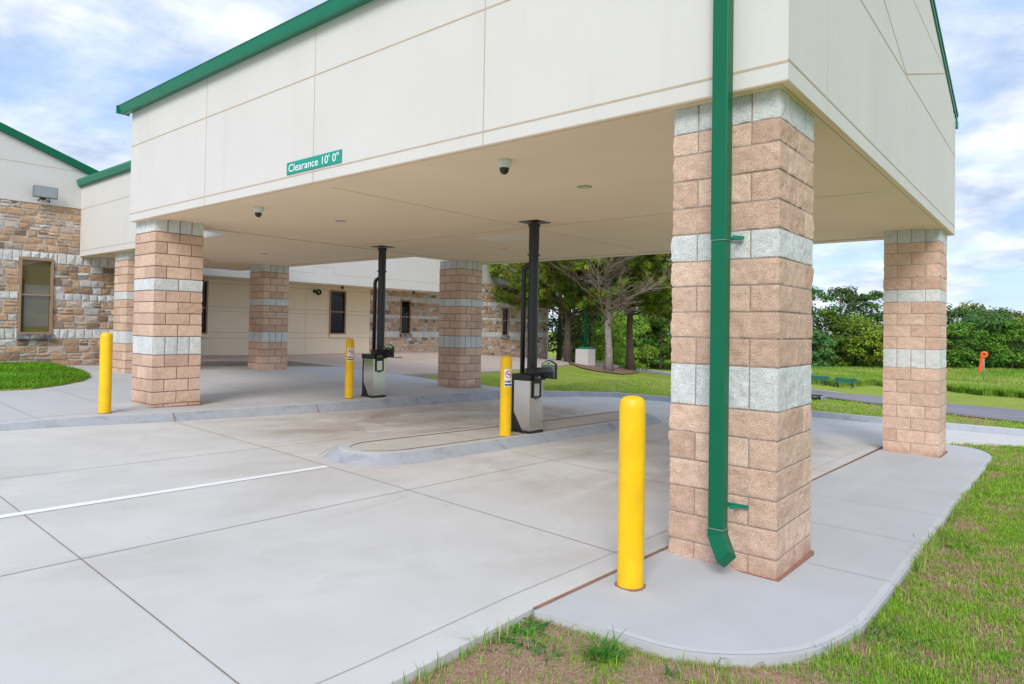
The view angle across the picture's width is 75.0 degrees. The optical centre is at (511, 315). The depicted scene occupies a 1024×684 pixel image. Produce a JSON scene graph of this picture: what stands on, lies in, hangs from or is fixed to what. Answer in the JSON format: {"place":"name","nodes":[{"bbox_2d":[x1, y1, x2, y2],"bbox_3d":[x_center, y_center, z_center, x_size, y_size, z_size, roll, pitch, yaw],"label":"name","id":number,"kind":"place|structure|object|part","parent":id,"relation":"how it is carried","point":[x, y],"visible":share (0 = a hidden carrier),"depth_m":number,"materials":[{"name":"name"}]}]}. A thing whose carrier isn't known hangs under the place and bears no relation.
{"place":"outdoors","nodes":[
{"label":"outdoors","id":0,"kind":"place"},
{"bbox_2d":[0,365,499,423],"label":"raised walk","id":1,"kind":"structure","parent":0,"point":[53,402],"depth_m":14.10,"materials":[{"name":"concrete"}]},
{"bbox_2d":[0,361,90,390],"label":"grass","id":2,"kind":"structure","parent":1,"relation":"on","point":[13,375],"depth_m":14.43,"materials":[{"name":"green plant"}]},
{"bbox_2d":[98,332,112,413],"bbox_3d":[-6.314,0.896,10.385,0.207,1.272,0.205,0,-1,40],"label":"bollard","id":3,"kind":"object","parent":1,"relation":"on","point":[105,373],"visible":0.98,"depth_m":10.31,"materials":[{"name":"metal"}]},
{"bbox_2d":[112,251,134,372],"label":"block column","id":4,"kind":"structure","parent":1,"relation":"on","point":[123,312],"depth_m":16.56,"materials":[{"name":"brick"}]},
{"bbox_2d":[131,219,203,407],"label":"block column","id":5,"kind":"structure","parent":1,"relation":"on","point":[167,315],"depth_m":11.43,"materials":[{"name":"brick"}]},
{"bbox_2d":[1,369,475,419],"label":"walk joints","id":6,"kind":"object","parent":1,"relation":"on","point":[218,405],"visible":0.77,"depth_m":12.61,"materials":[{"name":"grey concrete"}]},
{"bbox_2d":[248,264,288,369],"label":"block column","id":7,"kind":"structure","parent":1,"relation":"on","point":[268,318],"depth_m":19.85,"materials":[{"name":"brick"}]},
{"bbox_2d":[345,338,353,398],"bbox_3d":[-3.396,1.110,13.942,0.211,1.272,0.212,0,-1,40],"label":"bollard","id":8,"kind":"object","parent":1,"relation":"on","point":[349,367],"visible":0.98,"depth_m":13.87,"materials":[{"name":"metal"}]},
{"bbox_2d":[361,245,394,397],"bbox_3d":[-2.836,0.121,14.558,0.770,3.304,0.642,0,-1,40],"label":"teller machine","id":9,"kind":"object","parent":1,"relation":"on","point":[373,374],"visible":1,"depth_m":14.47,"materials":[{"name":"black metal"}]},
{"bbox_3d":[-2.844,1.078,14.358,0.022,0.295,0.209,0,-1,40],"label":"carrier door","id":10,"kind":"part","parent":9,"relation":"part of","materials":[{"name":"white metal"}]},
{"bbox_2d":[438,260,482,387],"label":"block column","id":11,"kind":"structure","parent":1,"relation":"on","point":[460,323],"depth_m":17.66,"materials":[{"name":"brick"}]},
{"bbox_2d":[69,352,568,377],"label":"building walk","id":12,"kind":"structure","parent":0,"point":[420,364],"depth_m":24.73,"materials":[{"name":"grey concrete"}]},
{"bbox_2d":[0,397,1023,683],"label":"driveway","id":13,"kind":"structure","parent":0,"point":[318,589],"depth_m":5.06,"materials":[{"name":"concrete"}]},
{"bbox_2d":[0,466,328,517],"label":"painted line","id":14,"kind":"object","parent":13,"relation":"on","point":[126,497],"visible":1,"depth_m":6.14,"materials":[{"name":"white paint"}]},
{"bbox_2d":[0,402,879,683],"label":"driveway joints","id":15,"kind":"object","parent":13,"relation":"on","point":[252,522],"visible":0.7,"depth_m":5.08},
{"bbox_2d":[351,412,618,450],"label":"island top","id":16,"kind":"structure","parent":13,"relation":"on","point":[415,441],"depth_m":9.80,"materials":[{"name":"concrete"}]},
{"bbox_2d":[350,412,646,450],"bbox_3d":[0.401,1.876,11.330,0.799,0.251,7.725,0,-1,38],"label":"island joint","id":17,"kind":"object","parent":16,"relation":"on","point":[472,429],"visible":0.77,"depth_m":9.69,"materials":[{"name":"concrete"}]},
{"bbox_2d":[499,356,511,435],"bbox_3d":[-0.094,1.245,10.140,0.210,1.272,0.211,0,-1,40],"label":"bollard","id":18,"kind":"object","parent":16,"relation":"on","point":[505,392],"visible":0.82,"depth_m":10.06,"materials":[{"name":"metal"}]},
{"bbox_2d":[511,219,556,433],"bbox_3d":[0.403,0.163,10.730,0.770,3.413,0.642,0,-1,40],"label":"teller machine","id":19,"kind":"object","parent":16,"relation":"on","point":[527,398],"visible":0.99,"depth_m":10.64,"materials":[{"name":"black metal"}]},
{"bbox_3d":[0.395,1.173,10.529,0.022,0.295,0.209,0,-1,40],"label":"carrier door","id":20,"kind":"part","parent":19,"relation":"part of","materials":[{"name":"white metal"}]},
{"bbox_2d":[324,411,661,465],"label":"island kerb","id":21,"kind":"structure","parent":13,"relation":"on","point":[346,453],"depth_m":9.14,"materials":[{"name":"concrete"}]},
{"bbox_2d":[0,390,1023,435],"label":"kerb","id":22,"kind":"structure","parent":13,"relation":"on","point":[114,419],"depth_m":13.07,"materials":[{"name":"concrete"}]},
{"bbox_2d":[315,444,871,683],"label":"gutter line","id":23,"kind":"object","parent":13,"relation":"on","point":[484,607],"visible":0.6,"depth_m":3.76,"materials":[{"name":"grey concrete"}]},
{"bbox_2d":[533,446,882,608],"bbox_3d":[3.406,2.022,7.925,0.042,0.338,10.320,0,-1,39],"label":"clay joint","id":24,"kind":"object","parent":13,"relation":"on","point":[581,586],"visible":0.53,"depth_m":4.52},
{"bbox_2d":[0,0,1023,334],"label":"sky","id":25,"kind":"structure","parent":0,"point":[66,66],"materials":[{"name":"blue"}]},
{"bbox_2d":[403,332,1023,683],"bbox_3d":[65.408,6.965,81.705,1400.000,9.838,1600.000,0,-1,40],"label":"ground","id":26,"kind":"structure","parent":0,"point":[570,373],"depth_m":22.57,"materials":[{"name":"green plant"}]},
{"bbox_2d":[0,122,548,364],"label":"bank building","id":27,"kind":"structure","parent":26,"relation":"on","point":[56,298],"depth_m":18.57,"materials":[{"name":"beige paint"}]},
{"bbox_2d":[16,257,53,338],"bbox_3d":[-12.314,-0.438,17.266,0.210,2.087,0.810,0,-1,40],"label":"window","id":28,"kind":"structure","parent":27,"relation":"in","point":[36,275],"depth_m":17.28,"materials":[{"name":"beige glass"}]},
{"bbox_2d":[32,185,57,202],"bbox_3d":[-12.097,-3.126,17.267,0.278,0.391,0.540,0,-1,40],"label":"flood light","id":29,"kind":"object","parent":27,"relation":"attached to","point":[43,192],"visible":1,"depth_m":17.17,"materials":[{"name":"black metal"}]},
{"bbox_2d":[201,280,208,336],"bbox_3d":[-11.377,-0.252,23.964,0.210,2.067,0.960,0,-1,40],"label":"window","id":30,"kind":"structure","parent":27,"relation":"in","point":[204,324],"depth_m":24.25,"materials":[{"name":"black glass"}]},
{"bbox_2d":[77,160,411,270],"bbox_3d":[-7.268,-2.565,17.494,8.517,2.067,5.000,0,-1,40],"label":"link canopy","id":31,"kind":"object","parent":27,"relation":"attached to","point":[107,228],"visible":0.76,"depth_m":16.77,"materials":[{"name":"paint"}]},
{"bbox_2d":[313,289,321,294],"bbox_3d":[-8.095,-0.971,27.763,0.349,0.242,0.188,1,-1,-17],"label":"wall light","id":32,"kind":"object","parent":27,"relation":"attached to","point":[318,292],"visible":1,"depth_m":27.74,"materials":[{"name":"black metal"}]},
{"bbox_2d":[328,290,346,336],"bbox_3d":[-7.494,-0.072,28.671,0.210,1.997,0.890,0,-1,40],"label":"window","id":33,"kind":"structure","parent":27,"relation":"in","point":[337,304],"depth_m":28.71,"materials":[{"name":"black glass"}]},
{"bbox_2d":[399,300,411,336],"bbox_3d":[-5.060,0.140,31.669,0.210,1.737,0.700,0,-1,40],"label":"window","id":34,"kind":"structure","parent":27,"relation":"in","point":[405,306],"depth_m":31.73,"materials":[{"name":"black glass"}]},
{"bbox_2d":[501,308,509,337],"bbox_3d":[-0.386,0.410,37.335,0.210,1.687,0.640,0,-1,40],"label":"window","id":35,"kind":"structure","parent":27,"relation":"in","point":[505,311],"depth_m":37.42,"materials":[{"name":"black glass"}]},
{"bbox_2d":[480,617,577,656],"bbox_3d":[-0.020,1.762,3.757,0.635,0.072,0.760,0,-1,40],"label":"weed","id":36,"kind":"object","parent":26,"relation":"on","point":[519,632],"visible":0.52,"depth_m":3.66,"materials":[{"name":"green plant"}]},
{"bbox_2d":[544,280,603,360],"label":"broadleaf tree","id":37,"kind":"object","parent":26,"relation":"on","point":[559,337],"visible":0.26,"depth_m":41.81,"materials":[{"name":"green plant"}]},
{"bbox_2d":[549,279,601,361],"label":"broadleaf tree","id":38,"kind":"object","parent":26,"relation":"on","point":[574,332],"depth_m":69.71,"materials":[{"name":"green plant"}]},
{"bbox_2d":[551,308,623,361],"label":"broadleaf tree","id":39,"kind":"object","parent":26,"relation":"on","point":[601,335],"visible":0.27,"depth_m":45.48,"materials":[{"name":"green plant"}]},
{"bbox_2d":[552,309,626,362],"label":"broadleaf tree","id":40,"kind":"object","parent":26,"relation":"on","point":[592,333],"visible":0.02,"depth_m":77.78,"materials":[{"name":"green plant"}]},
{"bbox_2d":[569,362,638,373],"bbox_3d":[4.467,2.526,32.722,3.818,0.435,6.204,1,-1,-10],"label":"mulch bed","id":41,"kind":"object","parent":26,"relation":"on","point":[616,369],"visible":0.69,"depth_m":31.92,"materials":[{"name":"brown soil"}]},
{"bbox_2d":[486,254,672,362],"bbox_3d":[3.391,-3.741,34.604,9.985,12.475,12.129,2,-1,-32],"label":"pine tree","id":42,"kind":"object","parent":41,"relation":"on","point":[552,278],"visible":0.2,"depth_m":32.38,"materials":[{"name":"green plant"}]},
{"bbox_2d":[575,273,594,365],"bbox_3d":[3.743,-1.590,33.213,0.720,8.700,0.860,0,-1,40],"label":"light pole","id":43,"kind":"object","parent":41,"relation":"on","point":[585,355],"visible":0.49,"depth_m":32.93,"materials":[{"name":"green metal"}]},
{"bbox_2d":[541,253,671,371],"bbox_3d":[4.496,-2.516,30.930,7.355,10.493,7.635,0,-1,40],"label":"pine tree","id":44,"kind":"object","parent":41,"relation":"on","point":[606,312],"visible":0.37,"depth_m":30.13,"materials":[{"name":"green plant"}]},
{"bbox_2d":[552,254,672,370],"bbox_3d":[5.525,-3.313,34.473,9.912,12.430,8.799,0,-1,40],"label":"pine tree","id":45,"kind":"object","parent":41,"relation":"on","point":[653,303],"visible":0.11,"depth_m":32.63,"materials":[{"name":"green plant"}]},
{"bbox_2d":[591,302,642,360],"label":"broadleaf tree","id":46,"kind":"object","parent":26,"relation":"on","point":[636,308],"visible":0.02,"depth_m":84.16,"materials":[{"name":"green plant"}]},
{"bbox_2d":[596,311,639,366],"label":"broadleaf tree","id":47,"kind":"object","parent":26,"relation":"on","point":[621,362],"visible":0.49,"depth_m":49.26,"materials":[{"name":"green plant"}]},
{"bbox_2d":[614,315,659,371],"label":"broadleaf tree","id":48,"kind":"object","parent":26,"relation":"on","point":[641,328],"visible":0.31,"depth_m":53.56,"materials":[{"name":"green plant"}]},
{"bbox_2d":[615,312,670,366],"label":"broadleaf tree","id":49,"kind":"object","parent":26,"relation":"on","point":[651,341],"visible":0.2,"depth_m":70.25,"materials":[{"name":"green plant"}]},
{"bbox_2d":[620,306,670,359],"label":"broadleaf tree","id":50,"kind":"object","parent":26,"relation":"on","point":[659,329],"depth_m":85.98,"materials":[{"name":"green plant"}]},
{"bbox_2d":[625,309,671,369],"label":"broadleaf tree","id":51,"kind":"object","parent":26,"relation":"on","point":[664,346],"visible":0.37,"depth_m":69.55,"materials":[{"name":"green plant"}]},
{"bbox_2d":[634,253,671,320],"bbox_3d":[9.192,-2.984,36.556,9.394,12.738,10.156,1,-1,0],"label":"pine tree","id":52,"kind":"object","parent":26,"relation":"on","point":[665,311],"visible":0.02,"depth_m":33.65,"materials":[{"name":"green plant"}]},
{"bbox_2d":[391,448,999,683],"bbox_3d":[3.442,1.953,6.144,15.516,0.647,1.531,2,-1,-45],"label":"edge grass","id":53,"kind":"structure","parent":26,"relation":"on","point":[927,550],"depth_m":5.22,"materials":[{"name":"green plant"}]},
{"bbox_2d":[416,577,1023,683],"bbox_3d":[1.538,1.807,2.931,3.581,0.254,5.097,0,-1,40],"label":"dead grass","id":54,"kind":"structure","parent":26,"relation":"on","point":[525,664],"depth_m":3.38,"materials":[{"name":"beige plant"}]},
{"bbox_2d":[533,645,567,667],"bbox_3d":[0.181,1.739,3.458,0.179,0.104,0.240,0,-1,40],"label":"weed","id":55,"kind":"object","parent":54,"relation":"on","point":[554,650],"visible":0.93,"depth_m":3.46,"materials":[{"name":"green plant"}]},
{"bbox_2d":[565,626,636,675],"bbox_3d":[0.487,1.722,3.467,0.365,0.165,0.384,0,-1,40],"label":"weed","id":56,"kind":"object","parent":54,"relation":"on","point":[608,652],"visible":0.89,"depth_m":3.45,"materials":[{"name":"green plant"}]},
{"bbox_2d":[655,654,688,681],"bbox_3d":[0.779,1.750,3.275,0.166,0.129,0.207,1,-1,-23],"label":"weed","id":57,"kind":"object","parent":54,"relation":"on","point":[677,673],"visible":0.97,"depth_m":3.30,"materials":[{"name":"green plant"}]},
{"bbox_2d":[534,444,991,667],"bbox_3d":[4.456,2.154,7.983,1.515,0.556,11.779,0,-1,40],"label":"pad","id":58,"kind":"object","parent":26,"relation":"on","point":[678,600],"visible":0.69,"depth_m":4.52,"materials":[{"name":"concrete"}]},
{"bbox_2d":[614,395,645,591],"bbox_3d":[0.787,1.166,4.418,0.206,1.272,0.202,0,-1,40],"label":"bollard","id":59,"kind":"object","parent":58,"relation":"on","point":[631,494],"visible":0.97,"depth_m":4.34,"materials":[{"name":"metal"}]},
{"bbox_2d":[668,88,814,581],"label":"block column","id":60,"kind":"structure","parent":58,"relation":"on","point":[770,390],"depth_m":4.88,"materials":[{"name":"brick"}]},
{"bbox_2d":[116,0,958,264],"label":"drive through canopy","id":61,"kind":"object","parent":60,"relation":"on","point":[424,115],"visible":0.84,"depth_m":7.64,"materials":[{"name":"paint"}]},
{"bbox_2d":[253,206,263,216],"bbox_3d":[-3.805,-1.549,10.016,0.154,0.151,0.154,0,-1,40],"label":"security camera","id":62,"kind":"object","parent":61,"relation":"attached to","point":[257,211],"visible":1,"depth_m":9.97,"materials":[{"name":"white plastic"}]},
{"bbox_2d":[287,149,341,174],"bbox_3d":[-2.409,-1.851,8.085,1.134,0.150,0.014,0,-1,40],"label":"clearance sign","id":63,"kind":"object","parent":61,"relation":"attached to","point":[318,161],"visible":1,"depth_m":8.05,"materials":[{"name":"green metal"}]},
{"bbox_2d":[497,158,511,174],"bbox_3d":[-0.080,-1.541,6.942,0.154,0.151,0.154,0,-1,40],"label":"security camera","id":64,"kind":"object","parent":61,"relation":"attached to","point":[504,165],"visible":1,"depth_m":6.89,"materials":[{"name":"white plastic"}]},
{"bbox_2d":[577,185,591,188],"bbox_3d":[0.889,-1.576,8.179,0.192,0.005,0.192,0,-1,40],"label":"recessed downlight","id":65,"kind":"object","parent":61,"relation":"attached to","point":[584,187],"visible":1,"depth_m":8.16,"materials":[{"name":"silver metal"}]},
{"bbox_2d":[707,0,748,567],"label":"downspout","id":66,"kind":"object","parent":60,"relation":"attached to","point":[720,240],"visible":1,"depth_m":4.71,"materials":[{"name":"green metal"}]},
{"bbox_2d":[606,452,990,653],"bbox_3d":[4.702,2.062,7.348,0.944,0.374,11.048,0,-1,44],"label":"pad tooling","id":67,"kind":"object","parent":58,"relation":"on","point":[872,603],"visible":0.95,"depth_m":3.96,"materials":[{"name":"grey concrete"}]},
{"bbox_2d":[808,452,973,580],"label":"pad joints","id":68,"kind":"object","parent":58,"relation":"on","point":[880,505],"visible":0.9,"depth_m":6.77,"materials":[{"name":"grey concrete"}]},
{"bbox_2d":[882,228,947,457],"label":"block column","id":69,"kind":"structure","parent":58,"relation":"on","point":[914,400],"depth_m":11.04,"materials":[{"name":"brick"}]},
{"bbox_2d":[562,333,1023,368],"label":"undergrowth","id":70,"kind":"object","parent":26,"relation":"on","point":[975,365],"visible":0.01,"depth_m":100.25,"materials":[{"name":"green plant"}]},
{"bbox_2d":[811,394,825,400],"bbox_3d":[10.090,2.768,22.448,0.773,0.250,0.420,0,-1,40],"label":"culvert end","id":71,"kind":"object","parent":26,"relation":"on","point":[817,397],"visible":0.52,"depth_m":22.27,"materials":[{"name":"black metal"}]},
{"bbox_2d":[811,375,829,385],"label":"park bench","id":72,"kind":"object","parent":26,"relation":"on","point":[820,377],"visible":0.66,"depth_m":59.73,"materials":[{"name":"green metal"}]},
{"bbox_2d":[811,330,839,367],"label":"broadleaf tree","id":73,"kind":"object","parent":26,"relation":"on","point":[819,356],"visible":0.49,"depth_m":88.37,"materials":[{"name":"green plant"}]},
{"bbox_2d":[811,285,847,348],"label":"broadleaf tree","id":74,"kind":"object","parent":26,"relation":"on","point":[817,292],"visible":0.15,"depth_m":103.06,"materials":[{"name":"green plant"}]},
{"bbox_2d":[812,308,859,366],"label":"broadleaf tree","id":75,"kind":"object","parent":26,"relation":"on","point":[836,324],"visible":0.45,"depth_m":92.49,"materials":[{"name":"green plant"}]},
{"bbox_2d":[813,286,872,359],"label":"broadleaf tree","id":76,"kind":"object","parent":26,"relation":"on","point":[850,296],"visible":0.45,"depth_m":106.79,"materials":[{"name":"green plant"}]},
{"bbox_2d":[834,377,856,387],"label":"park bench","id":77,"kind":"object","parent":26,"relation":"on","point":[845,381],"visible":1,"depth_m":57.88,"materials":[{"name":"green metal"}]},
{"bbox_2d":[826,312,881,365],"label":"broadleaf tree","id":78,"kind":"object","parent":26,"relation":"on","point":[860,324],"visible":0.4,"depth_m":93.44,"materials":[{"name":"green plant"}]},
{"bbox_2d":[842,325,883,366],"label":"broadleaf tree","id":79,"kind":"object","parent":26,"relation":"on","point":[876,347],"visible":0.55,"depth_m":90.90,"materials":[{"name":"green plant"}]},
{"bbox_2d":[845,290,883,362],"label":"broadleaf tree","id":80,"kind":"object","parent":26,"relation":"on","point":[875,296],"visible":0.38,"depth_m":105.07,"materials":[{"name":"green plant"}]},
{"bbox_2d":[854,606,957,661],"bbox_3d":[2.232,1.844,3.903,0.596,0.118,0.639,1,-1,8],"label":"weed","id":81,"kind":"object","parent":26,"relation":"on","point":[890,632],"visible":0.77,"depth_m":3.87,"materials":[{"name":"green plant"}]},
{"bbox_2d":[913,529,1006,558],"bbox_3d":[3.790,1.983,5.823,0.706,0.124,0.660,1,-1,2],"label":"weed","id":82,"kind":"object","parent":26,"relation":"on","point":[956,542],"visible":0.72,"depth_m":5.86,"materials":[{"name":"green plant"}]},
{"bbox_2d":[946,302,980,360],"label":"broadleaf tree","id":83,"kind":"object","parent":26,"relation":"on","point":[956,313],"visible":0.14,"depth_m":102.87,"materials":[{"name":"green plant"}]},
{"bbox_2d":[946,321,994,369],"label":"broadleaf tree","id":84,"kind":"object","parent":26,"relation":"on","point":[961,356],"visible":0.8,"depth_m":90.66,"materials":[{"name":"green plant"}]},
{"bbox_2d":[947,300,1010,347],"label":"broadleaf tree","id":85,"kind":"object","parent":26,"relation":"on","point":[973,306],"visible":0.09,"depth_m":108.97,"materials":[{"name":"green plant"}]},
{"bbox_2d":[978,351,987,379],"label":"wind cone","id":86,"kind":"object","parent":26,"relation":"on","point":[981,362],"visible":0.98,"depth_m":67.99,"materials":[{"name":"orange fabric"}]},
{"bbox_2d":[946,307,1023,368],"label":"broadleaf tree","id":87,"kind":"object","parent":26,"relation":"on","point":[983,319],"visible":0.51,"depth_m":92.59,"materials":[{"name":"green plant"}]},
{"bbox_2d":[975,319,1023,368],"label":"broadleaf tree","id":88,"kind":"object","parent":26,"relation":"on","point":[1004,355],"visible":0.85,"depth_m":91.44,"materials":[{"name":"green plant"}]},
{"bbox_2d":[981,306,1023,338],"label":"broadleaf tree","id":89,"kind":"object","parent":26,"relation":"on","point":[1015,314],"visible":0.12,"depth_m":111.03,"materials":[{"name":"green plant"}]},
{"bbox_2d":[995,316,1023,368],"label":"broadleaf tree","id":90,"kind":"object","parent":26,"relation":"on","point":[1019,318],"visible":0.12,"depth_m":95.94,"materials":[{"name":"green plant"}]},
{"bbox_2d":[548,357,1019,421],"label":"verge","id":91,"kind":"structure","parent":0,"point":[817,389],"depth_m":35.12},
{"bbox_2d":[548,358,1023,422],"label":"road","id":92,"kind":"structure","parent":0,"point":[971,410],"depth_m":22.27,"materials":[{"name":"grey asphalt"}]},
{"bbox_2d":[638,359,1023,397],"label":"tall grass","id":93,"kind":"structure","parent":0,"point":[1003,382],"depth_m":66.61,"materials":[{"name":"green plant"}]}
]}

